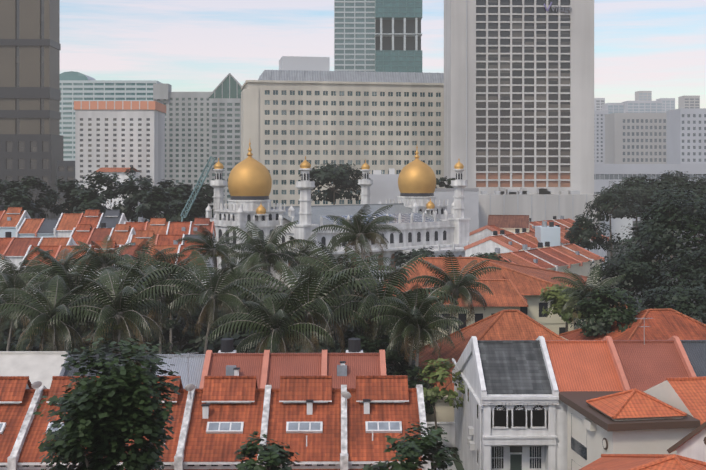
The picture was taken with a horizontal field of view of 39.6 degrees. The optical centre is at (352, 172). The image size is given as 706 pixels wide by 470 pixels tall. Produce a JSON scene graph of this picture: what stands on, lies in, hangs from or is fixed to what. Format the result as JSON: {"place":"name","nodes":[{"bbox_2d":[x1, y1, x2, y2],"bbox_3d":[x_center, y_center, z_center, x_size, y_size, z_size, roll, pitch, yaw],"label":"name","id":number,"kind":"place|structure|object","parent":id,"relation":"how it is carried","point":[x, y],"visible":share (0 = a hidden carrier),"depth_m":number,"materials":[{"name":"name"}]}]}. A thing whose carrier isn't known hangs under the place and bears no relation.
{"place":"outdoors","nodes":[
{"label":"outdoors","id":0,"kind":"place"},
{"bbox_2d":[0,351,69,388],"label":"pale shophouse roof","id":1,"kind":"structure","parent":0,"point":[44,367],"depth_m":88.50,"materials":[{"name":"white paint"}]},
{"bbox_2d":[16,214,58,237],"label":"shophouse","id":2,"kind":"structure","parent":0,"point":[37,227],"depth_m":240.21,"materials":[{"name":"orange tile"}]},
{"bbox_2d":[60,71,162,160],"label":"glass building","id":3,"kind":"structure","parent":0,"point":[76,86],"depth_m":717.25,"materials":[{"name":"teal"}]},
{"bbox_2d":[95,168,139,221],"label":"building","id":4,"kind":"structure","parent":0,"point":[121,173],"depth_m":467.98,"materials":[{"name":"white paint"}]},
{"bbox_2d":[63,354,204,388],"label":"roof","id":5,"kind":"structure","parent":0,"point":[190,371],"depth_m":89.24,"materials":[{"name":"grey metal"}]},
{"bbox_2d":[153,73,241,208],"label":"building","id":6,"kind":"structure","parent":0,"point":[201,128],"depth_m":617.93,"materials":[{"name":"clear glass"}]},
{"bbox_2d":[206,142,470,286],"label":"mosque","id":7,"kind":"structure","parent":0,"point":[421,216],"depth_m":264.25,"materials":[{"name":"white paint"}]},
{"bbox_2d":[40,221,705,370],"bbox_3d":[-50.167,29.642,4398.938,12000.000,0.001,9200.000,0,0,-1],"label":"ground","id":8,"kind":"structure","parent":0,"point":[276,287],"depth_m":316.37,"materials":[{"name":"green plant"}]},
{"bbox_2d":[0,206,30,237],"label":"shophouse","id":9,"kind":"structure","parent":8,"relation":"on","point":[11,219],"depth_m":244.87,"materials":[{"name":"orange"}]},
{"bbox_2d":[2,186,43,218],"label":"tree","id":10,"kind":"object","parent":8,"relation":"on","point":[30,208],"visible":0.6,"depth_m":281.00,"materials":[{"name":"green plant"}]},
{"bbox_2d":[0,246,57,300],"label":"palm tree","id":11,"kind":"object","parent":8,"relation":"on","point":[7,272],"visible":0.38,"depth_m":156.26,"materials":[{"name":"green plant"}]},
{"bbox_2d":[0,176,60,217],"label":"tree","id":12,"kind":"object","parent":8,"relation":"on","point":[47,200],"visible":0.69,"depth_m":297.92,"materials":[{"name":"green plant"}]},
{"bbox_2d":[0,266,68,350],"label":"palm tree","id":13,"kind":"object","parent":8,"relation":"on","point":[10,319],"visible":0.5,"depth_m":120.25,"materials":[{"name":"green plant"}]},
{"bbox_2d":[0,0,74,218],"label":"skyscraper","id":14,"kind":"structure","parent":8,"relation":"on","point":[31,140],"depth_m":557.00,"materials":[{"name":"concrete"}]},
{"bbox_2d":[0,232,76,295],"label":"shophouse","id":15,"kind":"structure","parent":8,"relation":"on","point":[13,250],"depth_m":201.23,"materials":[{"name":"orange tile"}]},
{"bbox_2d":[3,317,81,346],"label":"shrub","id":16,"kind":"object","parent":8,"relation":"on","point":[17,333],"visible":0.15,"depth_m":148.69,"materials":[{"name":"green plant"}]},
{"bbox_2d":[2,335,88,350],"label":"shrub","id":17,"kind":"object","parent":8,"relation":"on","point":[24,348],"visible":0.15,"depth_m":134.22,"materials":[{"name":"green plant"}]},
{"bbox_2d":[0,275,109,354],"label":"palm tree","id":18,"kind":"object","parent":8,"relation":"on","point":[37,309],"visible":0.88,"depth_m":109.79,"materials":[{"name":"green plant"}]},
{"bbox_2d":[15,244,101,291],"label":"palm tree","id":19,"kind":"object","parent":8,"relation":"on","point":[67,263],"visible":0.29,"depth_m":162.86,"materials":[{"name":"green plant"}]},
{"bbox_2d":[44,178,85,216],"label":"tree","id":20,"kind":"object","parent":8,"relation":"on","point":[68,188],"visible":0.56,"depth_m":307.03,"materials":[{"name":"green plant"}]},
{"bbox_2d":[12,253,131,353],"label":"palm tree","id":21,"kind":"object","parent":8,"relation":"on","point":[73,279],"visible":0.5,"depth_m":131.57,"materials":[{"name":"green plant"}]},
{"bbox_2d":[50,336,115,354],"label":"shrub","id":22,"kind":"object","parent":8,"relation":"on","point":[103,350],"visible":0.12,"depth_m":134.78,"materials":[{"name":"green plant"}]},
{"bbox_2d":[62,188,111,212],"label":"tree","id":23,"kind":"object","parent":8,"relation":"on","point":[85,199],"visible":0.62,"depth_m":277.03,"materials":[{"name":"green plant"}]},
{"bbox_2d":[54,209,127,236],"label":"shophouse","id":24,"kind":"structure","parent":8,"relation":"on","point":[67,223],"depth_m":236.10,"materials":[{"name":"orange tile"}]},
{"bbox_2d":[70,223,135,244],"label":"shophouse","id":25,"kind":"structure","parent":8,"relation":"on","point":[119,234],"depth_m":218.63,"materials":[{"name":"orange tile"}]},
{"bbox_2d":[75,171,130,209],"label":"tree","id":26,"kind":"object","parent":8,"relation":"on","point":[102,179],"visible":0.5,"depth_m":296.35,"materials":[{"name":"green plant"}]},
{"bbox_2d":[70,235,135,285],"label":"palm tree","id":27,"kind":"object","parent":8,"relation":"on","point":[105,262],"visible":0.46,"depth_m":166.16,"materials":[{"name":"green plant"}]},
{"bbox_2d":[33,337,180,469],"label":"tree","id":28,"kind":"object","parent":8,"relation":"on","point":[110,411],"visible":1,"depth_m":52.26,"materials":[{"name":"green plant"}]},
{"bbox_2d":[47,261,181,353],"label":"palm tree","id":29,"kind":"object","parent":8,"relation":"on","point":[111,312],"visible":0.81,"depth_m":109.84,"materials":[{"name":"green plant"}]},
{"bbox_2d":[20,240,212,305],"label":"shophouse row","id":30,"kind":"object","parent":8,"relation":"on","point":[56,250],"depth_m":189.72,"materials":[{"name":"orange tile"}]},
{"bbox_2d":[74,101,165,221],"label":"building","id":31,"kind":"structure","parent":8,"relation":"on","point":[119,134],"depth_m":497.90,"materials":[{"name":"white concrete"}]},
{"bbox_2d":[108,167,161,221],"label":"tree","id":32,"kind":"object","parent":8,"relation":"on","point":[135,197],"visible":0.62,"depth_m":290.83,"materials":[{"name":"green plant"}]},
{"bbox_2d":[95,235,186,285],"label":"palm tree","id":33,"kind":"object","parent":8,"relation":"on","point":[144,250],"visible":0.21,"depth_m":156.18,"materials":[{"name":"green plant"}]},
{"bbox_2d":[109,314,174,352],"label":"shrub","id":34,"kind":"object","parent":8,"relation":"on","point":[166,337],"visible":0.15,"depth_m":148.22,"materials":[{"name":"green plant"}]},
{"bbox_2d":[93,257,205,353],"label":"palm tree","id":35,"kind":"object","parent":8,"relation":"on","point":[170,298],"visible":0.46,"depth_m":123.96,"materials":[{"name":"green plant"}]},
{"bbox_2d":[133,186,175,221],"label":"tree","id":36,"kind":"object","parent":8,"relation":"on","point":[152,206],"visible":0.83,"depth_m":278.09,"materials":[{"name":"green plant"}]},
{"bbox_2d":[116,249,217,352],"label":"palm tree","id":37,"kind":"object","parent":8,"relation":"on","point":[154,261],"visible":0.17,"depth_m":147.88,"materials":[{"name":"green plant"}]},
{"bbox_2d":[129,230,208,244],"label":"shophouse","id":38,"kind":"structure","parent":8,"relation":"on","point":[139,237],"depth_m":211.62,"materials":[{"name":"orange tile"}]},
{"bbox_2d":[143,179,195,220],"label":"tree","id":39,"kind":"object","parent":8,"relation":"on","point":[174,190],"visible":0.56,"depth_m":296.72,"materials":[{"name":"green plant"}]},
{"bbox_2d":[124,217,215,266],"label":"shophouse","id":40,"kind":"structure","parent":8,"relation":"on","point":[160,226],"depth_m":233.76,"materials":[{"name":"orange tile"}]},
{"bbox_2d":[134,315,220,353],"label":"shrub","id":41,"kind":"object","parent":8,"relation":"on","point":[177,326],"visible":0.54,"depth_m":150.53,"materials":[{"name":"green plant"}]},
{"bbox_2d":[168,193,212,221],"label":"tree","id":42,"kind":"object","parent":8,"relation":"on","point":[195,211],"visible":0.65,"depth_m":272.16,"materials":[{"name":"green plant"}]},
{"bbox_2d":[180,156,215,221],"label":"crane boom","id":43,"kind":"object","parent":8,"relation":"on","point":[198,190],"visible":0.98,"depth_m":266.73,"materials":[{"name":"teal metal"}]},
{"bbox_2d":[184,182,213,221],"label":"tree","id":44,"kind":"object","parent":8,"relation":"on","point":[208,191],"visible":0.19,"depth_m":302.12,"materials":[{"name":"green plant"}]},
{"bbox_2d":[152,249,266,353],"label":"palm tree","id":45,"kind":"object","parent":8,"relation":"on","point":[210,294],"visible":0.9,"depth_m":117.93,"materials":[{"name":"green plant"}]},
{"bbox_2d":[176,225,242,271],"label":"palm tree","id":46,"kind":"object","parent":8,"relation":"on","point":[209,247],"visible":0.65,"depth_m":164.08,"materials":[{"name":"green plant"}]},
{"bbox_2d":[0,375,430,469],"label":"shophouse row","id":47,"kind":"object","parent":8,"relation":"on","point":[314,422],"visible":0.58,"depth_m":68.11,"materials":[{"name":"orange tile"}]},
{"bbox_2d":[188,321,256,349],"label":"shrub","id":48,"kind":"object","parent":8,"relation":"on","point":[200,341],"visible":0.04,"depth_m":148.44,"materials":[{"name":"green plant"}]},
{"bbox_2d":[191,297,266,326],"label":"palm tree","id":49,"kind":"object","parent":8,"relation":"on","point":[221,315],"visible":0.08,"depth_m":163.68,"materials":[{"name":"green plant"}]},
{"bbox_2d":[199,249,272,332],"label":"palm tree","id":50,"kind":"object","parent":8,"relation":"on","point":[233,264],"visible":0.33,"depth_m":142.80,"materials":[{"name":"green plant"}]},
{"bbox_2d":[198,327,295,353],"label":"shrub","id":51,"kind":"object","parent":8,"relation":"on","point":[238,339],"visible":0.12,"depth_m":136.07,"materials":[{"name":"green plant"}]},
{"bbox_2d":[218,220,315,322],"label":"palm tree","id":52,"kind":"object","parent":8,"relation":"on","point":[265,251],"visible":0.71,"depth_m":160.09,"materials":[{"name":"green plant"}]},
{"bbox_2d":[234,431,299,469],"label":"tree","id":53,"kind":"object","parent":8,"relation":"on","point":[273,456],"visible":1,"depth_m":56.67,"materials":[{"name":"green plant"}]},
{"bbox_2d":[207,277,343,352],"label":"palm tree","id":54,"kind":"object","parent":8,"relation":"on","point":[273,325],"visible":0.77,"depth_m":108.15,"materials":[{"name":"green plant"}]},
{"bbox_2d":[199,338,385,388],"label":"shophouse row","id":55,"kind":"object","parent":8,"relation":"on","point":[266,367],"visible":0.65,"depth_m":88.83,"materials":[{"name":"orange tile"}]},
{"bbox_2d":[276,231,336,306],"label":"palm tree","id":56,"kind":"object","parent":8,"relation":"on","point":[304,251],"visible":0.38,"depth_m":168.43,"materials":[{"name":"green plant"}]},
{"bbox_2d":[270,334,347,352],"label":"garden tree","id":57,"kind":"object","parent":8,"relation":"on","point":[321,346],"visible":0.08,"depth_m":133.34,"materials":[{"name":"green plant"}]},
{"bbox_2d":[238,261,387,352],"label":"palm tree","id":58,"kind":"object","parent":8,"relation":"on","point":[323,315],"visible":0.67,"depth_m":112.28,"materials":[{"name":"green plant"}]},
{"bbox_2d":[288,252,370,337],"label":"palm tree","id":59,"kind":"object","parent":8,"relation":"on","point":[340,261],"visible":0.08,"depth_m":147.90,"materials":[{"name":"green plant"}]},
{"bbox_2d":[298,162,369,204],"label":"tree","id":60,"kind":"object","parent":8,"relation":"on","point":[339,175],"visible":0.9,"depth_m":340.20,"materials":[{"name":"green plant"}]},
{"bbox_2d":[241,56,443,206],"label":"hotel building","id":61,"kind":"structure","parent":8,"relation":"on","point":[296,110],"depth_m":456.46,"materials":[{"name":"beige concrete"}]},
{"bbox_2d":[286,242,409,352],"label":"palm tree","id":62,"kind":"object","parent":8,"relation":"on","point":[333,263],"visible":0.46,"depth_m":124.77,"materials":[{"name":"green plant"}]},
{"bbox_2d":[312,204,401,295],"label":"palm tree","id":63,"kind":"object","parent":8,"relation":"on","point":[358,232],"visible":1,"depth_m":148.27,"materials":[{"name":"green plant"}]},
{"bbox_2d":[324,311,398,372],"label":"tree","id":64,"kind":"object","parent":8,"relation":"on","point":[348,334],"visible":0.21,"depth_m":120.06,"materials":[{"name":"green plant"}]},
{"bbox_2d":[345,332,415,374],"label":"tree","id":65,"kind":"object","parent":8,"relation":"on","point":[367,346],"visible":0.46,"depth_m":109.85,"materials":[{"name":"green plant"}]},
{"bbox_2d":[312,246,458,349],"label":"palm tree","id":66,"kind":"object","parent":8,"relation":"on","point":[360,304],"visible":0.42,"depth_m":113.99,"materials":[{"name":"green plant"}]},
{"bbox_2d":[365,292,442,374],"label":"palm tree","id":67,"kind":"object","parent":8,"relation":"on","point":[377,324],"visible":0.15,"depth_m":110.10,"materials":[{"name":"green plant"}]},
{"bbox_2d":[362,422,462,469],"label":"tree","id":68,"kind":"object","parent":8,"relation":"on","point":[412,449],"visible":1,"depth_m":56.80,"materials":[{"name":"green plant"}]},
{"bbox_2d":[388,361,439,414],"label":"tree","id":69,"kind":"object","parent":8,"relation":"on","point":[411,372],"visible":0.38,"depth_m":107.48,"materials":[{"name":"green plant"}]},
{"bbox_2d":[361,281,468,385],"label":"palm tree","id":70,"kind":"object","parent":8,"relation":"on","point":[416,308],"visible":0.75,"depth_m":108.08,"materials":[{"name":"green plant"}]},
{"bbox_2d":[371,295,463,384],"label":"palm tree","id":71,"kind":"object","parent":8,"relation":"on","point":[427,335],"visible":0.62,"depth_m":106.97,"materials":[{"name":"green plant"}]},
{"bbox_2d":[388,246,449,270],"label":"tree","id":72,"kind":"object","parent":8,"relation":"on","point":[402,258],"visible":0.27,"depth_m":213.38,"materials":[{"name":"green plant"}]},
{"bbox_2d":[369,174,478,231],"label":"podium building","id":73,"kind":"structure","parent":8,"relation":"on","point":[383,187],"depth_m":368.56,"materials":[{"name":"grey"}]},
{"bbox_2d":[426,422,454,447],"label":"boundary wall","id":74,"kind":"structure","parent":8,"relation":"on","point":[449,428],"depth_m":105.55,"materials":[{"name":"white paint"}]},
{"bbox_2d":[407,250,501,333],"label":"palm tree","id":75,"kind":"object","parent":8,"relation":"on","point":[458,287],"visible":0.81,"depth_m":144.47,"materials":[{"name":"green plant"}]},
{"bbox_2d":[399,309,565,421],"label":"hipped hall","id":76,"kind":"structure","parent":8,"relation":"on","point":[510,324],"depth_m":115.44,"materials":[{"name":"orange tile"}]},
{"bbox_2d":[383,257,627,347],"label":"house","id":77,"kind":"structure","parent":8,"relation":"on","point":[519,287],"depth_m":163.57,"materials":[{"name":"orange tile"}]},
{"bbox_2d":[488,215,528,232],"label":"house","id":78,"kind":"structure","parent":8,"relation":"on","point":[510,223],"depth_m":300.66,"materials":[{"name":"brown tile"}]},
{"bbox_2d":[469,215,574,243],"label":"house","id":79,"kind":"structure","parent":8,"relation":"on","point":[486,231],"depth_m":299.76,"materials":[{"name":"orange paint"}]},
{"bbox_2d":[464,225,608,270],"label":"house","id":80,"kind":"structure","parent":8,"relation":"on","point":[507,243],"depth_m":257.88,"materials":[{"name":"white paint"}]},
{"bbox_2d":[481,242,604,286],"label":"row houses","id":81,"kind":"structure","parent":8,"relation":"on","point":[573,258],"depth_m":224.09,"materials":[{"name":"orange tile"}]},
{"bbox_2d":[535,226,559,246],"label":"pale blue house","id":82,"kind":"structure","parent":8,"relation":"on","point":[543,235],"depth_m":261.87,"materials":[{"name":"grey"}]},
{"bbox_2d":[539,283,583,331],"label":"tree","id":83,"kind":"object","parent":8,"relation":"on","point":[558,303],"visible":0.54,"depth_m":147.91,"materials":[{"name":"green plant"}]},
{"bbox_2d":[551,264,629,323],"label":"palm tree","id":84,"kind":"object","parent":8,"relation":"on","point":[585,288],"visible":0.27,"depth_m":137.45,"materials":[{"name":"green plant"}]},
{"bbox_2d":[564,214,618,250],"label":"tree","id":85,"kind":"object","parent":8,"relation":"on","point":[581,237],"visible":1,"depth_m":257.85,"materials":[{"name":"green plant"}]},
{"bbox_2d":[569,285,642,336],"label":"tree","id":86,"kind":"object","parent":8,"relation":"on","point":[606,315],"visible":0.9,"depth_m":125.90,"materials":[{"name":"green plant"}]},
{"bbox_2d":[583,187,642,261],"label":"tree","id":87,"kind":"object","parent":8,"relation":"on","point":[602,205],"visible":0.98,"depth_m":298.00,"materials":[{"name":"green plant"}]},
{"bbox_2d":[588,247,663,308],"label":"tree","id":88,"kind":"object","parent":8,"relation":"on","point":[621,267],"visible":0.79,"depth_m":162.24,"materials":[{"name":"green plant"}]},
{"bbox_2d":[602,174,658,242],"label":"tree","id":89,"kind":"object","parent":8,"relation":"on","point":[637,192],"visible":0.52,"depth_m":328.90,"materials":[{"name":"green plant"}]},
{"bbox_2d":[559,308,705,339],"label":"hipped hall","id":90,"kind":"structure","parent":8,"relation":"on","point":[665,323],"depth_m":122.89,"materials":[{"name":"orange tile"}]},
{"bbox_2d":[605,113,665,163],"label":"building","id":91,"kind":"structure","parent":8,"relation":"on","point":[635,138],"depth_m":802.15,"materials":[{"name":"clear concrete"}]},
{"bbox_2d":[601,222,685,309],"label":"tree","id":92,"kind":"object","parent":8,"relation":"on","point":[627,240],"visible":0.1,"depth_m":211.25,"materials":[{"name":"green plant"}]},
{"bbox_2d":[594,164,705,220],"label":"long building","id":93,"kind":"structure","parent":8,"relation":"on","point":[604,174],"depth_m":601.40,"materials":[{"name":"grey concrete"}]},
{"bbox_2d":[616,183,705,298],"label":"tree","id":94,"kind":"object","parent":8,"relation":"on","point":[660,230],"visible":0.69,"depth_m":166.59,"materials":[{"name":"green plant"}]},
{"bbox_2d":[640,170,696,257],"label":"tree","id":95,"kind":"object","parent":8,"relation":"on","point":[676,179],"visible":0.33,"depth_m":326.29,"materials":[{"name":"green plant"}]},
{"bbox_2d":[637,278,705,323],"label":"tree","id":96,"kind":"object","parent":8,"relation":"on","point":[674,296],"visible":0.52,"depth_m":133.13,"materials":[{"name":"green plant"}]},
{"bbox_2d":[648,245,705,320],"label":"tree","id":97,"kind":"object","parent":8,"relation":"on","point":[697,275],"visible":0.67,"depth_m":149.20,"materials":[{"name":"green plant"}]},
{"bbox_2d":[676,174,705,260],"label":"tree","id":98,"kind":"object","parent":8,"relation":"on","point":[701,183],"visible":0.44,"depth_m":320.80,"materials":[{"name":"green plant"}]},
{"bbox_2d":[334,0,421,72],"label":"skyscraper","id":99,"kind":"structure","parent":0,"point":[377,35],"depth_m":849.44,"materials":[{"name":"teal glass"}]},
{"bbox_2d":[60,0,705,108],"label":"sky","id":100,"kind":"structure","parent":0,"point":[658,47],"materials":[{"name":"white"}]},
{"bbox_2d":[432,447,463,469],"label":"side path","id":101,"kind":"structure","parent":0,"point":[456,466],"depth_m":99.08,"materials":[{"name":"concrete"}]},
{"bbox_2d":[416,356,464,462],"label":"tree","id":102,"kind":"object","parent":101,"relation":"on","point":[433,395],"visible":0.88,"depth_m":98.06,"materials":[{"name":"green plant"}]},
{"bbox_2d":[444,0,599,231],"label":"building","id":103,"kind":"structure","parent":0,"point":[518,107],"depth_m":400.34,"materials":[{"name":"white concrete"}]},
{"bbox_2d":[452,336,705,469],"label":"white shophouse","id":104,"kind":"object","parent":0,"point":[511,414],"depth_m":86.64,"materials":[{"name":"paint"}]},
{"bbox_2d":[594,110,607,163],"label":"building","id":105,"kind":"structure","parent":0,"point":[599,136],"depth_m":901.96,"materials":[{"name":"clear concrete"}]},
{"bbox_2d":[600,206,631,241],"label":"building","id":106,"kind":"structure","parent":0,"point":[617,224],"depth_m":420.59,"materials":[{"name":"grey paint"}]},
{"bbox_2d":[559,376,705,469],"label":"cream house","id":107,"kind":"structure","parent":0,"point":[663,417],"depth_m":76.61,"materials":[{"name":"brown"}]},
{"bbox_2d":[622,101,661,112],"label":"building towers","id":108,"kind":"structure","parent":0,"point":[642,106],"depth_m":1454.61,"materials":[{"name":"white concrete"}]},
{"bbox_2d":[579,454,705,469],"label":"roof","id":109,"kind":"structure","parent":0,"point":[640,462],"depth_m":63.34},
{"bbox_2d":[666,108,705,163],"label":"white building","id":110,"kind":"structure","parent":0,"point":[685,135],"depth_m":702.22,"materials":[{"name":"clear concrete"}]},
{"bbox_2d":[667,422,705,461],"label":"house","id":111,"kind":"structure","parent":0,"point":[692,444],"depth_m":66.68,"materials":[{"name":"white paint"}]},
{"bbox_2d":[678,96,699,108],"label":"building","id":112,"kind":"structure","parent":0,"point":[688,101],"depth_m":1706.57,"materials":[{"name":"grey concrete"}]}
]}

